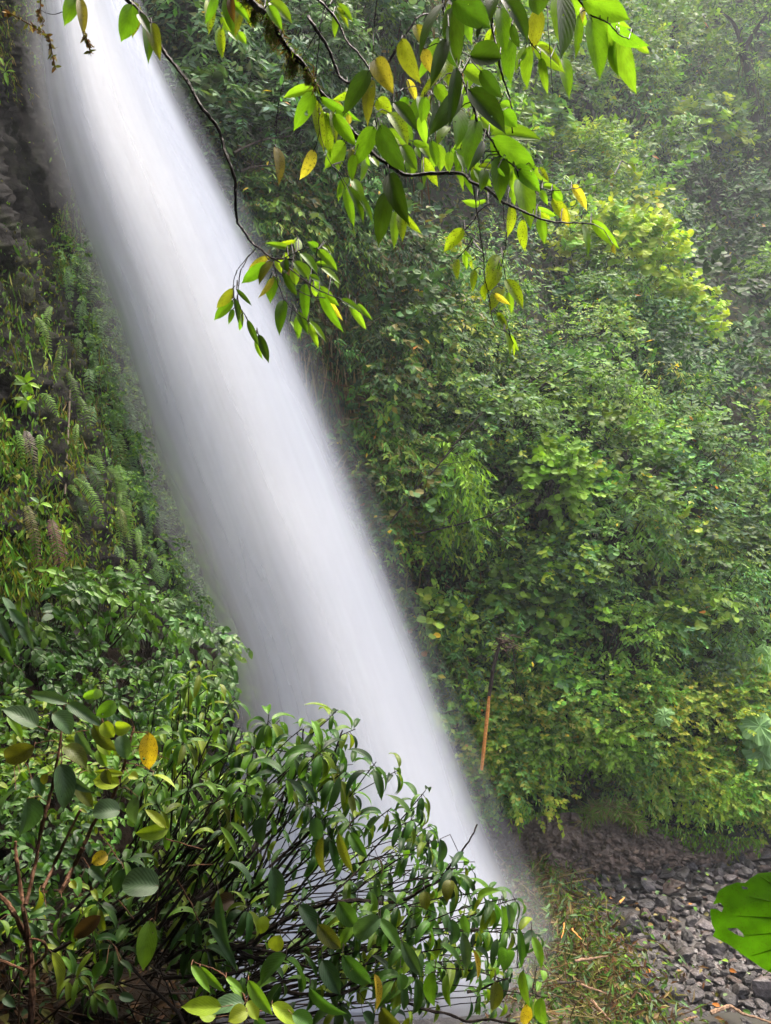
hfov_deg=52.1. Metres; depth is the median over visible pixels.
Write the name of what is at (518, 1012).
debris mound
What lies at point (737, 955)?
stone
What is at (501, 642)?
broken trunk
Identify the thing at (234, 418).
waterfall
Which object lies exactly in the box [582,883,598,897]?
stone
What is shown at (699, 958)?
stone
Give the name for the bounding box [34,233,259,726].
wet greenery
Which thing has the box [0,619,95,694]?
slope shrub
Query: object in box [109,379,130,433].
fern
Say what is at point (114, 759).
slope shrub
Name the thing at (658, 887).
stone
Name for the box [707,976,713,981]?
stone
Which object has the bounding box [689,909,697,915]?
stone
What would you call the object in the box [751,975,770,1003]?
stone
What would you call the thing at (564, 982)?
fallen branch
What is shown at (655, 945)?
stone
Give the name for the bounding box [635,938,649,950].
stone
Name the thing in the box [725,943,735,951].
stone
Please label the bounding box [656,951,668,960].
stone
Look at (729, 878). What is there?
stone
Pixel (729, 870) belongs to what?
stone
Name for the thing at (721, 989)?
stone
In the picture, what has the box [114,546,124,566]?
fern
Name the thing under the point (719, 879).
stone
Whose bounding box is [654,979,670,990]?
stone
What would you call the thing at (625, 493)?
bare branch
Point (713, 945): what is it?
stone
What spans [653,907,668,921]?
stone
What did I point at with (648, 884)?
stone
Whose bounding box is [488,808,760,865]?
trailing plants
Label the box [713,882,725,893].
stone
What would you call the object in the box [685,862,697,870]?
stone
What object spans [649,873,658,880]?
stone
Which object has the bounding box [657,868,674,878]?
stone
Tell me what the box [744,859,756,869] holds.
stone
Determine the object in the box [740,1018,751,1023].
stone
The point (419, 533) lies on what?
bare branch
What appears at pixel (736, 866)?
stone
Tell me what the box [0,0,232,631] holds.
hanging moss
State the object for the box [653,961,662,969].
stone
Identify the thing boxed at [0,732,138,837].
slope shrub
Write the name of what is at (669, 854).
earth clods
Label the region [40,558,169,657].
slope shrub
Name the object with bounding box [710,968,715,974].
stone
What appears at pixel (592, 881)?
stone
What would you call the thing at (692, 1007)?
stone
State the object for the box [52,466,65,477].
cliff plant
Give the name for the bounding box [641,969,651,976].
stone
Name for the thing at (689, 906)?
stone
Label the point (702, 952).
stone
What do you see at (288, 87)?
slope bush
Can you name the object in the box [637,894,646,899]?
stone
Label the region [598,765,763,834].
slope bush
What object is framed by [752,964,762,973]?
stone
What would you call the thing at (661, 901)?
stone
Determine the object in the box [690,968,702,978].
stone
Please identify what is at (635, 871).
stone
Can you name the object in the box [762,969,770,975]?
stone
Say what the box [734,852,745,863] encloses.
stone
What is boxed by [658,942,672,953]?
stone
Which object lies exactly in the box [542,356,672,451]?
slope bush
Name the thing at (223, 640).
slope shrub
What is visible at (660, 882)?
stone
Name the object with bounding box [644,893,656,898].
stone
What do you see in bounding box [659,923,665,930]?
stone
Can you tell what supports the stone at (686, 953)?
on the riverbed
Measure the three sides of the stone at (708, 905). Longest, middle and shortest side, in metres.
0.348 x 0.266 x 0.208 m
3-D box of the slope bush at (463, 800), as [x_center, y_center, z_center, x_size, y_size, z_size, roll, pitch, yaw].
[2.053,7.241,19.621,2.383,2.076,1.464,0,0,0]
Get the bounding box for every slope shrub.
[0,561,104,657]
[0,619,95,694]
[0,703,84,776]
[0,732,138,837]
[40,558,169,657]
[48,836,119,906]
[76,718,194,852]
[85,577,215,665]
[140,655,238,761]
[158,621,252,713]
[167,770,249,883]
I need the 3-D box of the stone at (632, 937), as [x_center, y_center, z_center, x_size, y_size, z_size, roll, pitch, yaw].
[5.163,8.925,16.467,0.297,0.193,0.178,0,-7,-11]
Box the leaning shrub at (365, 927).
[52,727,548,1023]
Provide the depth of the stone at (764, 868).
19.60 m
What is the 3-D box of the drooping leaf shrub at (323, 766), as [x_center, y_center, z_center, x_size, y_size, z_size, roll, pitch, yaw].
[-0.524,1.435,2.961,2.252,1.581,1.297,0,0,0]
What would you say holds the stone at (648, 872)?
on the riverbed
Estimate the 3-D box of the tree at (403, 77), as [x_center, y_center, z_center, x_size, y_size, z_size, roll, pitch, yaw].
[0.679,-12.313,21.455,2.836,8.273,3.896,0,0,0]
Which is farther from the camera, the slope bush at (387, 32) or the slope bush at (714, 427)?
the slope bush at (714, 427)
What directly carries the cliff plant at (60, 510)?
attached to the rock cliff
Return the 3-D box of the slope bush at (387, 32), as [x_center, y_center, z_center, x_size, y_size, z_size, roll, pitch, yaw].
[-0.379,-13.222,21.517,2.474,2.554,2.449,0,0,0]
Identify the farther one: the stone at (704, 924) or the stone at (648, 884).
the stone at (648, 884)
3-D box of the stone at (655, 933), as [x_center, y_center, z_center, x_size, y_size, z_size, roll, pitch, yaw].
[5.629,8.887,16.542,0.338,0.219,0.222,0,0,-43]
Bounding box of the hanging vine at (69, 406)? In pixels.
[64,359,70,495]
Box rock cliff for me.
[0,0,285,759]
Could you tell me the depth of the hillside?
20.69 m
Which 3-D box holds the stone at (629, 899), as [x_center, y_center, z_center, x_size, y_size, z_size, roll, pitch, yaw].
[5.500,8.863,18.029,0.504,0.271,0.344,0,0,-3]
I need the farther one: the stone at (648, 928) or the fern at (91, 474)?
the stone at (648, 928)
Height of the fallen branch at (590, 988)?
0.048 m
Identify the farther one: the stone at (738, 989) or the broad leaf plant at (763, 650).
the broad leaf plant at (763, 650)
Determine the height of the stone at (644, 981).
0.392 m
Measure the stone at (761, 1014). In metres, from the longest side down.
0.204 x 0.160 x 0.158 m
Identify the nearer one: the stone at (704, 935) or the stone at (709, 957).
the stone at (709, 957)
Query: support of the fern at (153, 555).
on the rock cliff
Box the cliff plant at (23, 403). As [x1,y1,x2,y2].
[12,390,37,412]
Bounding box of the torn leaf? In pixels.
[710,872,770,975]
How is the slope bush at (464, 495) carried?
on the hillside
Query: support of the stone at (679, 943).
on the riverbed
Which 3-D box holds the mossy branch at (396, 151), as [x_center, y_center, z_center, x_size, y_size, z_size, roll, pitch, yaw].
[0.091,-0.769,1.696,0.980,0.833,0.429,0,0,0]
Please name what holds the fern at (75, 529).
attached to the rock cliff
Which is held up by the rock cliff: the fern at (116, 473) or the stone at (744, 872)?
the fern at (116, 473)
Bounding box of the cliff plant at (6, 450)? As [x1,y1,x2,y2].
[0,441,12,458]
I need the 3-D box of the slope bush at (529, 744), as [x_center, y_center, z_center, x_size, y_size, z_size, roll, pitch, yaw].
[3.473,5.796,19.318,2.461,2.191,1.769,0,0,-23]
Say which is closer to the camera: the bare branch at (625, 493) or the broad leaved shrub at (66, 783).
the broad leaved shrub at (66, 783)
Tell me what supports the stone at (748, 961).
on the riverbed
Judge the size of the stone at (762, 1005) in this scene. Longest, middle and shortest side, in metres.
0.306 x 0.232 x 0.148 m
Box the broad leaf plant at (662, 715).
[653,707,674,727]
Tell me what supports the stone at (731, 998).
on the riverbed
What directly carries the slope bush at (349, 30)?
on the hillside
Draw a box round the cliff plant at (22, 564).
[3,550,26,571]
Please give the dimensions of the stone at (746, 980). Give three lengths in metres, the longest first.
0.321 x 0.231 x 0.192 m
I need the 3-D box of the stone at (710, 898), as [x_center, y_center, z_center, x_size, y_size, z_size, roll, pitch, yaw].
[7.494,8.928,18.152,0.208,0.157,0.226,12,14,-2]
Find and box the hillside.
[126,0,770,872]
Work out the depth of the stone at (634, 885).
18.74 m
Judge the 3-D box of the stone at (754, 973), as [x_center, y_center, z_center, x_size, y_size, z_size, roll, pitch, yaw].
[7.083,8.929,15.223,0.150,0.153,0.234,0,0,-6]
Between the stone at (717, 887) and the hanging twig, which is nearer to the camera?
the hanging twig
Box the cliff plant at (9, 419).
[0,414,13,430]
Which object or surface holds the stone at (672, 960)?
on the riverbed
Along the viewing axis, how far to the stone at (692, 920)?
17.11 m
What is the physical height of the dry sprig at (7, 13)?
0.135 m
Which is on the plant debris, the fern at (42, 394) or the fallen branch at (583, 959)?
the fallen branch at (583, 959)
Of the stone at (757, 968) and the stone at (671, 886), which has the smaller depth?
the stone at (757, 968)
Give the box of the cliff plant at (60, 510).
[53,499,69,515]
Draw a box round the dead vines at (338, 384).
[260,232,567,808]
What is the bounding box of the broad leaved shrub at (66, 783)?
[0,686,212,1023]
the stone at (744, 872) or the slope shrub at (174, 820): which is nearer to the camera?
the slope shrub at (174, 820)
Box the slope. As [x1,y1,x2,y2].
[0,648,215,1023]
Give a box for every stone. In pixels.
[576,880,586,888]
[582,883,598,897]
[587,878,599,887]
[596,873,609,880]
[599,880,611,887]
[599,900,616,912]
[603,889,616,897]
[611,874,621,880]
[612,881,623,888]
[614,892,636,904]
[618,913,643,935]
[622,889,631,894]
[626,935,638,942]
[628,865,644,875]
[628,881,640,889]
[630,974,654,998]
[633,898,654,909]
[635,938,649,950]
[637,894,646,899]
[639,908,651,919]
[640,876,658,893]
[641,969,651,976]
[644,870,652,875]
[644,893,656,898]
[644,923,655,931]
[647,929,660,940]
[648,918,657,926]
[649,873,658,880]
[649,942,658,947]
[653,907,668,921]
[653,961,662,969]
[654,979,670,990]
[655,884,662,891]
[656,879,664,885]
[656,895,667,907]
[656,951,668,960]
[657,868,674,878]
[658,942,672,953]
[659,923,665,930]
[661,863,669,868]
[661,981,684,1000]
[662,878,685,894]
[665,932,676,940]
[665,958,674,962]
[666,963,676,971]
[668,916,678,929]
[669,971,675,977]
[670,895,681,900]
[670,911,679,917]
[671,898,684,911]
[672,866,690,882]
[674,939,687,951]
[674,947,693,962]
[674,970,687,981]
[681,911,688,916]
[681,928,693,943]
[681,962,689,970]
[684,1009,699,1019]
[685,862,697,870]
[685,903,696,908]
[685,915,697,926]
[685,978,695,984]
[685,985,704,1001]
[686,885,696,891]
[686,891,702,900]
[687,1005,695,1010]
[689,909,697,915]
[689,927,695,933]
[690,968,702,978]
[692,874,701,883]
[694,943,705,949]
[695,918,713,930]
[696,955,704,961]
[697,883,714,892]
[697,950,706,956]
[698,866,704,873]
[700,932,712,940]
[700,999,713,1007]
[702,979,712,991]
[703,901,715,909]
[703,954,713,961]
[704,876,712,884]
[704,960,714,968]
[705,872,713,877]
[705,935,726,955]
[705,991,713,1000]
[706,895,714,901]
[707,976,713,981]
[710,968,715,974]
[712,876,724,883]
[712,954,721,959]
[713,868,724,877]
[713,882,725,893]
[713,978,724,985]
[716,862,725,870]
[717,986,726,995]
[720,970,728,976]
[720,992,738,1008]
[724,874,736,882]
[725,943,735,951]
[726,868,734,873]
[726,952,733,959]
[726,975,741,983]
[730,961,747,977]
[732,879,747,888]
[732,983,749,996]
[733,863,743,869]
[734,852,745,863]
[734,953,742,957]
[736,928,743,936]
[737,866,753,877]
[739,1000,755,1009]
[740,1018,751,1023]
[741,975,755,986]
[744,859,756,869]
[746,957,755,964]
[748,971,757,977]
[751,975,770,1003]
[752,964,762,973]
[755,998,769,1012]
[756,1010,766,1018]
[759,850,770,860]
[759,865,770,871]
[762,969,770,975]
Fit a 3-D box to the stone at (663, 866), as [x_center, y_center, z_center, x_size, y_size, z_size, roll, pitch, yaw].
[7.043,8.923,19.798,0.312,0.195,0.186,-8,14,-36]
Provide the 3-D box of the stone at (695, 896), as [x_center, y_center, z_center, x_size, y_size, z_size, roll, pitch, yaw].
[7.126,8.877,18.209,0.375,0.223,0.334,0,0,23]
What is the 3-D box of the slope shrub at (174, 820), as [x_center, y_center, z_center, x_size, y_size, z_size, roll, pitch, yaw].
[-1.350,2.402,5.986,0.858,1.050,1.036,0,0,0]
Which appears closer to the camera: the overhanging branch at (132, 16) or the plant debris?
the overhanging branch at (132, 16)
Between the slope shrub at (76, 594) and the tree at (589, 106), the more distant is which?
the tree at (589, 106)
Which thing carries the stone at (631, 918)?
on the riverbed
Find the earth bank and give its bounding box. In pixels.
[466,812,770,880]
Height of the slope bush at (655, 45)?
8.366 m
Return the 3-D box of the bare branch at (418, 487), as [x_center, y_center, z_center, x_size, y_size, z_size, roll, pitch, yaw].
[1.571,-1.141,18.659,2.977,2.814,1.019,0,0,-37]
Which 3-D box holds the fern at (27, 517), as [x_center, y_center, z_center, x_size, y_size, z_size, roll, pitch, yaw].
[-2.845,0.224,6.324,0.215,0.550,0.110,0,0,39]
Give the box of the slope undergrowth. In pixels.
[0,624,222,961]
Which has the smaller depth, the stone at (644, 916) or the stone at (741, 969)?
the stone at (741, 969)
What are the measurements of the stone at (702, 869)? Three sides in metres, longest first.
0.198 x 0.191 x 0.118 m
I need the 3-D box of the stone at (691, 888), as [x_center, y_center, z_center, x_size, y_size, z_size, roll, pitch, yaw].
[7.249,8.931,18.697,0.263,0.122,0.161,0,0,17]
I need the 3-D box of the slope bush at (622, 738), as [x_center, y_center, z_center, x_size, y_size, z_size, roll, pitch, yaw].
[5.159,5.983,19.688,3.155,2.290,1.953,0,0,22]
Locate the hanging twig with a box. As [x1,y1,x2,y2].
[41,0,87,36]
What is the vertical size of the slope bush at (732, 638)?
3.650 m
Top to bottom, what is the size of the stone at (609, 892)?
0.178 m
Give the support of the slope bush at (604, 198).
on the hillside
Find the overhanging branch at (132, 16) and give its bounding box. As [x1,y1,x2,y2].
[118,0,372,362]
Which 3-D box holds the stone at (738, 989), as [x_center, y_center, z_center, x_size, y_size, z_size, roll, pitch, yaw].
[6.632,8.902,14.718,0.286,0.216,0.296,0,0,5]
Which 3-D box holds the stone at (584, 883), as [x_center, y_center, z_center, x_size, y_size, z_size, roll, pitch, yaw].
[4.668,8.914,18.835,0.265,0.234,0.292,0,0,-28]
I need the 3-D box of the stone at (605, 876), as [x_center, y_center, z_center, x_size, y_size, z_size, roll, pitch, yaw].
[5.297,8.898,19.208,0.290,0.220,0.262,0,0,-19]
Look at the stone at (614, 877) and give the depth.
19.09 m
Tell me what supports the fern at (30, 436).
on the rock cliff
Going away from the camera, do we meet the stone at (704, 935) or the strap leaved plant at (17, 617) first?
the strap leaved plant at (17, 617)
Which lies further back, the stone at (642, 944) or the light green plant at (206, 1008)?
the stone at (642, 944)
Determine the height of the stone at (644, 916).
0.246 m
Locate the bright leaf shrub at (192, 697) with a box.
[105,658,265,958]
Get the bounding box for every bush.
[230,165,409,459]
[237,55,343,167]
[238,0,382,97]
[344,360,434,460]
[345,0,409,57]
[405,431,497,581]
[444,763,509,843]
[455,558,578,655]
[457,376,567,474]
[476,705,576,793]
[512,432,605,539]
[535,172,629,233]
[535,191,714,330]
[536,707,657,785]
[538,108,651,204]
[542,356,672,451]
[566,482,702,586]
[570,596,684,691]
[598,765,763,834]
[606,11,686,118]
[620,394,765,504]
[627,275,732,382]
[640,563,770,679]
[649,90,760,187]
[669,0,755,62]
[701,448,770,553]
[710,767,770,838]
[730,241,770,300]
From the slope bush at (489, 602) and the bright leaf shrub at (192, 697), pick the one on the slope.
the bright leaf shrub at (192, 697)
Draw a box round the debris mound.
[480,856,632,1023]
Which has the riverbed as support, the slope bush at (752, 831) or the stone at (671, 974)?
the stone at (671, 974)
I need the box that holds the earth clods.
[464,816,762,879]
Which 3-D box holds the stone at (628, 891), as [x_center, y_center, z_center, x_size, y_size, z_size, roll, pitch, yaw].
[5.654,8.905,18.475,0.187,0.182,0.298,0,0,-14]
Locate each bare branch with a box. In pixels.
[233,117,310,175]
[240,127,289,176]
[389,411,482,522]
[415,474,553,534]
[478,499,523,548]
[511,342,614,391]
[516,357,567,387]
[623,466,670,495]
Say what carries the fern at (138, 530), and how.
attached to the rock cliff
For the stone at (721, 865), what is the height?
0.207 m
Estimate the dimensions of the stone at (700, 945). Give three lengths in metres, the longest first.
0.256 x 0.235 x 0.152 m
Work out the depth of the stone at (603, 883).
18.82 m
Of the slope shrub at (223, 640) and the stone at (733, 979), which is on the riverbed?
the stone at (733, 979)
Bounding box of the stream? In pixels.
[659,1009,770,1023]
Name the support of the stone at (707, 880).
on the riverbed
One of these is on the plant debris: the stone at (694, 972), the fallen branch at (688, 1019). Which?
the fallen branch at (688, 1019)
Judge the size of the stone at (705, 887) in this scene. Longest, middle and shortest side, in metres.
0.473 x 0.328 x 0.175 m
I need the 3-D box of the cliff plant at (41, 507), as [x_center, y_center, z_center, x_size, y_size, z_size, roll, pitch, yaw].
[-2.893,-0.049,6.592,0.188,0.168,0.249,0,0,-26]
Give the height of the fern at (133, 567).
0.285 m
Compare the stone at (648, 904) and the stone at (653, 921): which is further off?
the stone at (648, 904)
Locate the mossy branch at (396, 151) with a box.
[204,0,634,355]
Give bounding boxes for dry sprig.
[2,9,61,72]
[35,0,44,27]
[80,31,94,54]
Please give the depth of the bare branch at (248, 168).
16.26 m
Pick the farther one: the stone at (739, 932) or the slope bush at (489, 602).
the slope bush at (489, 602)
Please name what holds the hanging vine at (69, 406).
hanging from the rock cliff
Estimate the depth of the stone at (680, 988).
14.51 m
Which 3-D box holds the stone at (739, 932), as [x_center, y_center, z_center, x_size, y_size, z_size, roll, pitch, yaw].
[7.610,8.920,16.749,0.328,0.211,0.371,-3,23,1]
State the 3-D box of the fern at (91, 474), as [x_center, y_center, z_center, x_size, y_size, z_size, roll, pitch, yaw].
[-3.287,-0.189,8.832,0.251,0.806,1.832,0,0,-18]
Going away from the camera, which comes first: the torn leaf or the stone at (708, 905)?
the torn leaf
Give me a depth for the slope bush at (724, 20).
74.94 m
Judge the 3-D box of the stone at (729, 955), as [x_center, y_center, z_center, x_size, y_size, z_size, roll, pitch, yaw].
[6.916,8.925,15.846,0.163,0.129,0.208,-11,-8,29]
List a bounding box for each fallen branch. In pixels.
[557,980,579,983]
[574,955,608,961]
[581,983,606,993]
[590,999,610,1020]
[678,1016,697,1023]
[710,1004,770,1023]
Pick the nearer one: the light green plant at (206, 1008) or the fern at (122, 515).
the light green plant at (206, 1008)
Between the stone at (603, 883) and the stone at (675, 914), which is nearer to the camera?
the stone at (675, 914)
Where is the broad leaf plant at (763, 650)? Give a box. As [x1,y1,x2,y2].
[751,644,770,672]
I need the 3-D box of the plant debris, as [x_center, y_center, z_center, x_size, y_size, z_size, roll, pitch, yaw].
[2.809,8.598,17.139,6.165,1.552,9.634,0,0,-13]
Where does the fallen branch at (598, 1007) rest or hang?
on the plant debris
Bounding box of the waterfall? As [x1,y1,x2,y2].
[56,0,501,1012]
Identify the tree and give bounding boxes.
[371,0,451,213]
[544,0,660,128]
[626,0,715,104]
[678,0,770,174]
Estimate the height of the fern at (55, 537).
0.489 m
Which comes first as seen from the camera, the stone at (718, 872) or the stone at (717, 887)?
the stone at (717, 887)
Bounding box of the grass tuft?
[569,793,650,838]
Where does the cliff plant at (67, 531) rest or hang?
attached to the rock cliff
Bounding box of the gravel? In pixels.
[564,861,770,1022]
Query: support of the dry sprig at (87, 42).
hanging from the hanging twig
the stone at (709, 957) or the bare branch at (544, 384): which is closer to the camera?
the stone at (709, 957)
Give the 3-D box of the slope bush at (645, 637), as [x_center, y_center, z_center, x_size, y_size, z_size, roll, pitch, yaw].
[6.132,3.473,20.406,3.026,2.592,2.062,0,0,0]
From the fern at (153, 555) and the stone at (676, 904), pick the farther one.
the stone at (676, 904)
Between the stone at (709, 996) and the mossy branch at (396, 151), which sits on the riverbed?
the stone at (709, 996)
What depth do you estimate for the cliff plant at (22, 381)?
7.04 m
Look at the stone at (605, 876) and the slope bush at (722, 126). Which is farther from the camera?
the slope bush at (722, 126)
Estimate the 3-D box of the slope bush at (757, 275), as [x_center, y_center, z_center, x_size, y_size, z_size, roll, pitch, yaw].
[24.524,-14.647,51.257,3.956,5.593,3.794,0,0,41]
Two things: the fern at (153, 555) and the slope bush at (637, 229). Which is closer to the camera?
the fern at (153, 555)
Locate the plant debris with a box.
[460,839,727,1023]
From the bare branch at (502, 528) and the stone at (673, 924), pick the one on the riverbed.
the stone at (673, 924)
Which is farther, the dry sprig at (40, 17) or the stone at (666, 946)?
the stone at (666, 946)
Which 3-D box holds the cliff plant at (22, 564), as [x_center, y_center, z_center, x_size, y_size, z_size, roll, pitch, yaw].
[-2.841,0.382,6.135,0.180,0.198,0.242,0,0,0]
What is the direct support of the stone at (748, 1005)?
on the riverbed
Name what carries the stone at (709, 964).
on the riverbed
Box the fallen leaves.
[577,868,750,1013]
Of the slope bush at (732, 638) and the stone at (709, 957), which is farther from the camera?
the slope bush at (732, 638)
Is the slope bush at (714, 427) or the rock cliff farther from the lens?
the slope bush at (714, 427)
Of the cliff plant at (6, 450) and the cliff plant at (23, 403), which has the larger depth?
the cliff plant at (23, 403)
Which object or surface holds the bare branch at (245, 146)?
attached to the hillside
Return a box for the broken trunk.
[480,629,531,769]
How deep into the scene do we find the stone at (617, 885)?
18.73 m
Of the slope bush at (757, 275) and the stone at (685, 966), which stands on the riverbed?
the stone at (685, 966)
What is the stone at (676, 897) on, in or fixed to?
on the riverbed
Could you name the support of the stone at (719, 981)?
on the gravel
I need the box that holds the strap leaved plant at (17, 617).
[0,597,33,664]
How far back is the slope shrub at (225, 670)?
7.37 m
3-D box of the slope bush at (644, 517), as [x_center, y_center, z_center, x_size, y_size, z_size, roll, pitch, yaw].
[6.565,0.719,21.342,3.660,3.104,2.444,0,0,0]
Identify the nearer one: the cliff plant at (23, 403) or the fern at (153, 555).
the cliff plant at (23, 403)
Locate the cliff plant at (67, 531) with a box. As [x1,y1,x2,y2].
[60,527,72,541]
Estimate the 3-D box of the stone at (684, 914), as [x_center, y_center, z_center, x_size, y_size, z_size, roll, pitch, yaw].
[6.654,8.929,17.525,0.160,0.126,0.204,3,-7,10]
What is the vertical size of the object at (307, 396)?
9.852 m
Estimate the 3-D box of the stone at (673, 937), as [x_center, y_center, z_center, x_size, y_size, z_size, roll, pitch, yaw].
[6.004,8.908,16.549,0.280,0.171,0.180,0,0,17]
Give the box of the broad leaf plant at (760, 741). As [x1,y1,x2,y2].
[738,710,770,771]
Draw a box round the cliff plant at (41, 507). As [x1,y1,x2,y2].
[28,496,51,515]
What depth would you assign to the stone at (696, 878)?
19.08 m
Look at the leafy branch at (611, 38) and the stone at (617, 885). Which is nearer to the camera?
the leafy branch at (611, 38)
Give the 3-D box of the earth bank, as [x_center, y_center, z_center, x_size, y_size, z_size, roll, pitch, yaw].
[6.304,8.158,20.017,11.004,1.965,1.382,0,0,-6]
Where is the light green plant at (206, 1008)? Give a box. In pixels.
[182,960,312,1023]
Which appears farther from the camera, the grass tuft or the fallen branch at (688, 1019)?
the grass tuft
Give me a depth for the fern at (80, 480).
8.06 m
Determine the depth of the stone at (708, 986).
14.79 m
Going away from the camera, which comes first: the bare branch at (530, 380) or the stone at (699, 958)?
the stone at (699, 958)
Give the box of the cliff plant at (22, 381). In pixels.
[13,371,38,398]
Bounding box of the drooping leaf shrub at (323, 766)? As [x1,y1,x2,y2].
[0,702,547,1023]
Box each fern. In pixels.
[15,430,44,476]
[23,506,41,574]
[40,393,58,415]
[47,520,69,578]
[68,474,104,520]
[69,520,81,538]
[76,464,105,532]
[88,455,139,503]
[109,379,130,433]
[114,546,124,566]
[115,505,135,538]
[129,559,140,582]
[135,486,152,527]
[136,529,142,549]
[149,540,166,585]
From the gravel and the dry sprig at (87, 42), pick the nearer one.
the dry sprig at (87, 42)
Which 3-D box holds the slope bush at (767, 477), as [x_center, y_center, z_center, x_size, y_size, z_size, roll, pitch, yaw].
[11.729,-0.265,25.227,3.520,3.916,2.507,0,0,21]
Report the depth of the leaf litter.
3.44 m
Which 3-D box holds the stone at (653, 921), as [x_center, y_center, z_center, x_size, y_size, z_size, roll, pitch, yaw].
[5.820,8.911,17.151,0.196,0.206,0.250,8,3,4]
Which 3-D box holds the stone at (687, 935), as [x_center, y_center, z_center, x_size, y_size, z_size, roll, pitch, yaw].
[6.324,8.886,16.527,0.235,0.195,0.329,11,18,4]
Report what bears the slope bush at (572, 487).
on the hillside
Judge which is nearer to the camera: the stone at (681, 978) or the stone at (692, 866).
the stone at (681, 978)
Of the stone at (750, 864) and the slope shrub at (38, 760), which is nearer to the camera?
the slope shrub at (38, 760)
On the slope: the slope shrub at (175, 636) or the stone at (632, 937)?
the slope shrub at (175, 636)
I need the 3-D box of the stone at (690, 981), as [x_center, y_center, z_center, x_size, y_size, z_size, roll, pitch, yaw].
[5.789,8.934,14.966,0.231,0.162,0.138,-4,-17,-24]
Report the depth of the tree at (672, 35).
65.08 m
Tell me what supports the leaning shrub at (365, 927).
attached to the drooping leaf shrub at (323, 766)
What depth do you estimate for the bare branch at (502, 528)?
18.95 m
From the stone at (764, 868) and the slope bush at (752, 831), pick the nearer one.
the stone at (764, 868)
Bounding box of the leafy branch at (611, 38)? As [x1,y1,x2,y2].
[409,0,649,228]
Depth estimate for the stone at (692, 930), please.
16.75 m
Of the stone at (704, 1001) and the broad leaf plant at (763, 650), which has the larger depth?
the broad leaf plant at (763, 650)
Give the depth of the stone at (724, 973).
15.22 m
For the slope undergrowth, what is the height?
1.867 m
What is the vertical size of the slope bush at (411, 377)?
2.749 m
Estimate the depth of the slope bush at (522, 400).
20.66 m
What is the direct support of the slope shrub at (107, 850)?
on the slope
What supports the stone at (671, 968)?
on the riverbed
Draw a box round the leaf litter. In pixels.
[0,852,249,1023]
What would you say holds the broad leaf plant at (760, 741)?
on the hillside
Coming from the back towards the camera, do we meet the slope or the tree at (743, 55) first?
the tree at (743, 55)
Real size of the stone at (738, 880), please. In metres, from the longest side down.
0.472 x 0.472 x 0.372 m
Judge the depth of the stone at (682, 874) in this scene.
19.11 m
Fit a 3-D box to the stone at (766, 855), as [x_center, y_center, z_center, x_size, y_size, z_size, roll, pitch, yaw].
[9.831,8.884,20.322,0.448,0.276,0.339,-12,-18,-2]
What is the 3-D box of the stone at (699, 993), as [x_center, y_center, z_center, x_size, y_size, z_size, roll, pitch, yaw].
[5.694,8.887,14.521,0.495,0.229,0.303,0,0,-44]
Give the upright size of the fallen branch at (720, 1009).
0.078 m
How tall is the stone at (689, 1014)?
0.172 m
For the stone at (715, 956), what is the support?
on the riverbed
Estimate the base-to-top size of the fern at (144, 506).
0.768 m
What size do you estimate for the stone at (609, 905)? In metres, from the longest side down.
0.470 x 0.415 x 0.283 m
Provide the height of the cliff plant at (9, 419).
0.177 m
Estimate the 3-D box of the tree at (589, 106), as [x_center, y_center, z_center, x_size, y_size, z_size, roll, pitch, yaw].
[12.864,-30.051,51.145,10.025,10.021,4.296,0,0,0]
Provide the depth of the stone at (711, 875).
19.36 m
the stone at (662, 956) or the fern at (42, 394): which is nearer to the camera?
the fern at (42, 394)
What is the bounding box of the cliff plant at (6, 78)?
[0,61,14,84]
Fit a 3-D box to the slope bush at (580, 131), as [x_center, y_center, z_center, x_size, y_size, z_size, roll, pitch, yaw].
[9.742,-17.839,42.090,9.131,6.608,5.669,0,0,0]
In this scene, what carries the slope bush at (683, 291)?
on the hillside
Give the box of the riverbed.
[216,825,770,1023]
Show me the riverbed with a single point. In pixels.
(461, 1010)
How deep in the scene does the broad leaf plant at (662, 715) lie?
19.14 m

